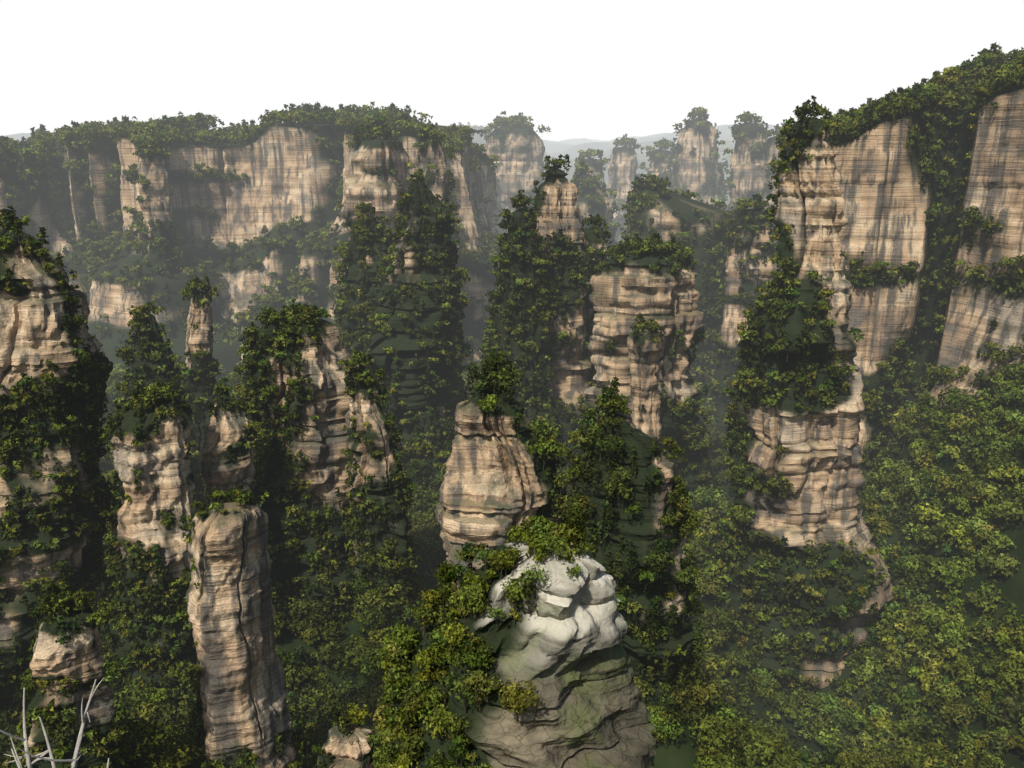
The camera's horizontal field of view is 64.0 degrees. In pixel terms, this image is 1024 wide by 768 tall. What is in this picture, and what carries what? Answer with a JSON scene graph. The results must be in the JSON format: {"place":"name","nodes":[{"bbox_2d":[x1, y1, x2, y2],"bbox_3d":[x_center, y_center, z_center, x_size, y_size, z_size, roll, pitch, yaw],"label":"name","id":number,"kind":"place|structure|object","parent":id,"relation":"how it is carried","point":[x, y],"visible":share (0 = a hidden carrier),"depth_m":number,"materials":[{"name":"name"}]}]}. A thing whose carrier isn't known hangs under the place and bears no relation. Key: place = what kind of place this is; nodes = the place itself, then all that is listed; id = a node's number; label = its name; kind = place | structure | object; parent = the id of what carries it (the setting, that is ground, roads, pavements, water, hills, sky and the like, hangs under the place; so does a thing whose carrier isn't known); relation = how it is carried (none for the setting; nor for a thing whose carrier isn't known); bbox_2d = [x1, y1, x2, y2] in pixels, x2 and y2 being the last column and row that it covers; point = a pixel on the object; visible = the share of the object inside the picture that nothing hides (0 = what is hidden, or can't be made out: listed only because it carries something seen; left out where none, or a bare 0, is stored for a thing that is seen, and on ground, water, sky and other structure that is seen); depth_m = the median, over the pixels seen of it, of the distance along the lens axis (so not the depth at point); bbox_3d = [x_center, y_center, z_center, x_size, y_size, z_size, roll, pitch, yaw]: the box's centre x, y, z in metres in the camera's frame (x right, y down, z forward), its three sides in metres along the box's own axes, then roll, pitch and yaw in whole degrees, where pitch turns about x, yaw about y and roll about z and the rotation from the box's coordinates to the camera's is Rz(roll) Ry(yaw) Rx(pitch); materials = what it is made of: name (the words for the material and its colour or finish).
{"place":"outdoors","nodes":[
{"label":"outdoors","id":0,"kind":"place"},
{"bbox_2d":[0,122,1023,767],"bbox_3d":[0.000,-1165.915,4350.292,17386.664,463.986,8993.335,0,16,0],"label":"ground terrain","id":1,"kind":"structure","parent":0,"point":[676,752],"depth_m":399.05,"materials":[{"name":"green plant"}]},
{"bbox_2d":[0,678,109,767],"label":"bare branches","id":2,"kind":"object","parent":1,"relation":"on","point":[29,763],"visible":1,"depth_m":6.97,"materials":[{"name":"grey wood"}]},
{"bbox_2d":[0,228,112,709],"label":"rock pillar","id":3,"kind":"structure","parent":1,"relation":"on","point":[32,334],"depth_m":285.79,"materials":[{"name":"stone"}]},
{"bbox_2d":[28,603,115,767],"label":"crag rock","id":4,"kind":"object","parent":1,"relation":"on","point":[79,657],"visible":0.67,"depth_m":203.75,"materials":[{"name":"stone"}]},
{"bbox_2d":[103,399,196,694],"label":"pillar rock","id":5,"kind":"object","parent":1,"relation":"on","point":[163,462],"visible":0.45,"depth_m":299.63,"materials":[{"name":"stone"}]},
{"bbox_2d":[123,313,176,411],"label":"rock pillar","id":6,"kind":"structure","parent":1,"relation":"on","point":[136,362],"depth_m":405.06,"materials":[{"name":"stone"}]},
{"bbox_2d":[138,150,176,276],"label":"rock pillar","id":7,"kind":"structure","parent":1,"relation":"on","point":[156,202],"depth_m":775.17,"materials":[{"name":"stone"}]},
{"bbox_2d":[182,291,215,463],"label":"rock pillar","id":8,"kind":"structure","parent":1,"relation":"on","point":[200,338],"depth_m":461.96,"materials":[{"name":"stone"}]},
{"bbox_2d":[201,394,259,505],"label":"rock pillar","id":9,"kind":"structure","parent":1,"relation":"on","point":[219,471],"depth_m":318.59,"materials":[{"name":"stone"}]},
{"bbox_2d":[186,500,296,767],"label":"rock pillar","id":10,"kind":"structure","parent":1,"relation":"on","point":[242,682],"depth_m":236.59,"materials":[{"name":"stone"}]},
{"bbox_2d":[0,121,499,383],"bbox_3d":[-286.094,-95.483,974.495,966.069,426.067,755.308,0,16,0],"label":"cliff","id":11,"kind":"structure","parent":1,"relation":"on","point":[290,171],"depth_m":851.37,"materials":[{"name":"stone"}]},
{"bbox_2d":[240,319,358,627],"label":"pillar rock","id":12,"kind":"object","parent":1,"relation":"on","point":[322,442],"visible":0.2,"depth_m":348.02,"materials":[{"name":"stone"}]},
{"bbox_2d":[317,723,374,767],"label":"crag rock","id":13,"kind":"object","parent":1,"relation":"on","point":[353,749],"visible":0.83,"depth_m":149.27,"materials":[{"name":"stone"}]},
{"bbox_2d":[341,214,398,357],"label":"rock spires","id":14,"kind":"object","parent":1,"relation":"on","point":[353,275],"visible":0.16,"depth_m":568.03,"materials":[{"name":"stone"}]},
{"bbox_2d":[338,138,410,335],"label":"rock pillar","id":15,"kind":"structure","parent":1,"relation":"on","point":[367,157],"depth_m":715.78,"materials":[{"name":"stone"}]},
{"bbox_2d":[343,366,416,623],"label":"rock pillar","id":16,"kind":"structure","parent":1,"relation":"on","point":[364,407],"depth_m":336.75,"materials":[{"name":"stone"}]},
{"bbox_2d":[367,180,466,451],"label":"rock spires","id":17,"kind":"object","parent":1,"relation":"on","point":[410,395],"visible":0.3,"depth_m":522.32,"materials":[{"name":"stone"}]},
{"bbox_2d":[413,136,451,241],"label":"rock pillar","id":18,"kind":"structure","parent":1,"relation":"on","point":[436,179],"depth_m":716.52,"materials":[{"name":"stone"}]},
{"bbox_2d":[472,134,485,145],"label":"ridge rock","id":19,"kind":"object","parent":1,"relation":"on","point":[479,140],"visible":0.02,"depth_m":2261.77,"materials":[{"name":"stone"}]},
{"bbox_2d":[435,388,559,588],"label":"pillar rock","id":20,"kind":"object","parent":1,"relation":"on","point":[492,487],"visible":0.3,"depth_m":256.36,"materials":[{"name":"stone"}]},
{"bbox_2d":[0,42,1023,767],"bbox_3d":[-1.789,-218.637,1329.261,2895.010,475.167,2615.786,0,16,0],"label":"forest trees","id":21,"kind":"object","parent":1,"relation":"on","point":[734,734],"depth_m":405.78,"materials":[{"name":"green plant"}]},
{"bbox_2d":[483,124,545,235],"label":"pillar rock","id":22,"kind":"object","parent":1,"relation":"on","point":[520,166],"visible":0.27,"depth_m":1278.38,"materials":[{"name":"stone"}]},
{"bbox_2d":[492,208,548,422],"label":"shoulder rock","id":23,"kind":"object","parent":1,"relation":"on","point":[534,333],"visible":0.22,"depth_m":510.31,"materials":[{"name":"stone"}]},
{"bbox_2d":[392,541,655,767],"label":"crag rock","id":24,"kind":"object","parent":1,"relation":"on","point":[562,649],"visible":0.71,"depth_m":39.29,"materials":[{"name":"grey stone"}]},
{"bbox_2d":[478,168,591,476],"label":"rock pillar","id":25,"kind":"structure","parent":1,"relation":"on","point":[559,209],"depth_m":527.43,"materials":[{"name":"stone"}]},
{"bbox_2d":[577,158,607,194],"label":"pillar rock","id":26,"kind":"object","parent":1,"relation":"on","point":[595,169],"visible":0.06,"depth_m":1241.45,"materials":[{"name":"stone"}]},
{"bbox_2d":[570,173,615,246],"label":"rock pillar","id":27,"kind":"structure","parent":1,"relation":"on","point":[582,202],"depth_m":1037.72,"materials":[{"name":"stone"}]},
{"bbox_2d":[583,227,607,386],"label":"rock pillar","id":28,"kind":"structure","parent":1,"relation":"on","point":[590,236],"depth_m":539.42,"materials":[{"name":"stone"}]},
{"bbox_2d":[606,146,638,241],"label":"pillar rock","id":29,"kind":"object","parent":1,"relation":"on","point":[622,170],"visible":0.26,"depth_m":1387.64,"materials":[{"name":"stone"}]},
{"bbox_2d":[574,414,695,700],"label":"rock pillar","id":30,"kind":"structure","parent":1,"relation":"on","point":[639,528],"depth_m":247.77,"materials":[{"name":"stone"}]},
{"bbox_2d":[627,331,664,446],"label":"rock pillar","id":31,"kind":"structure","parent":1,"relation":"on","point":[645,359],"depth_m":447.18,"materials":[{"name":"stone"}]},
{"bbox_2d":[582,252,710,504],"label":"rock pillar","id":32,"kind":"structure","parent":1,"relation":"on","point":[625,294],"depth_m":503.42,"materials":[{"name":"stone"}]},
{"bbox_2d":[647,149,672,188],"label":"pillar rock","id":33,"kind":"object","parent":1,"relation":"on","point":[655,165],"visible":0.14,"depth_m":1344.47,"materials":[{"name":"stone"}]},
{"bbox_2d":[626,186,734,383],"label":"rock","id":34,"kind":"object","parent":1,"relation":"on","point":[665,222],"visible":0.13,"depth_m":741.29,"materials":[{"name":"stone"}]},
{"bbox_2d":[670,118,723,205],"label":"pillar rock","id":35,"kind":"object","parent":1,"relation":"on","point":[695,170],"visible":0.29,"depth_m":1258.03,"materials":[{"name":"stone"}]},
{"bbox_2d":[714,209,778,434],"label":"rock","id":36,"kind":"object","parent":1,"relation":"on","point":[733,309],"visible":0.24,"depth_m":673.09,"materials":[{"name":"stone"}]},
{"bbox_2d":[726,122,767,215],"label":"pillar rock","id":37,"kind":"object","parent":1,"relation":"on","point":[748,178],"visible":0.27,"depth_m":1148.60,"materials":[{"name":"stone"}]},
{"bbox_2d":[761,136,783,243],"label":"pillar rock","id":38,"kind":"object","parent":1,"relation":"on","point":[771,148],"visible":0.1,"depth_m":1096.36,"materials":[{"name":"stone"}]},
{"bbox_2d":[703,117,893,694],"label":"pillar rock","id":39,"kind":"object","parent":1,"relation":"on","point":[818,463],"visible":0.63,"depth_m":419.60,"materials":[{"name":"stone"}]},
{"bbox_2d":[704,68,1023,743],"bbox_3d":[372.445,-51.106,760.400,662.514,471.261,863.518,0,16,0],"label":"cliff rock","id":40,"kind":"object","parent":1,"relation":"on","point":[887,202],"visible":0.06,"depth_m":492.41,"materials":[{"name":"stone"}]},
{"bbox_2d":[0,0,1023,141],"label":"sky","id":41,"kind":"structure","parent":0,"point":[607,70],"materials":[{"name":"white"}]}
]}

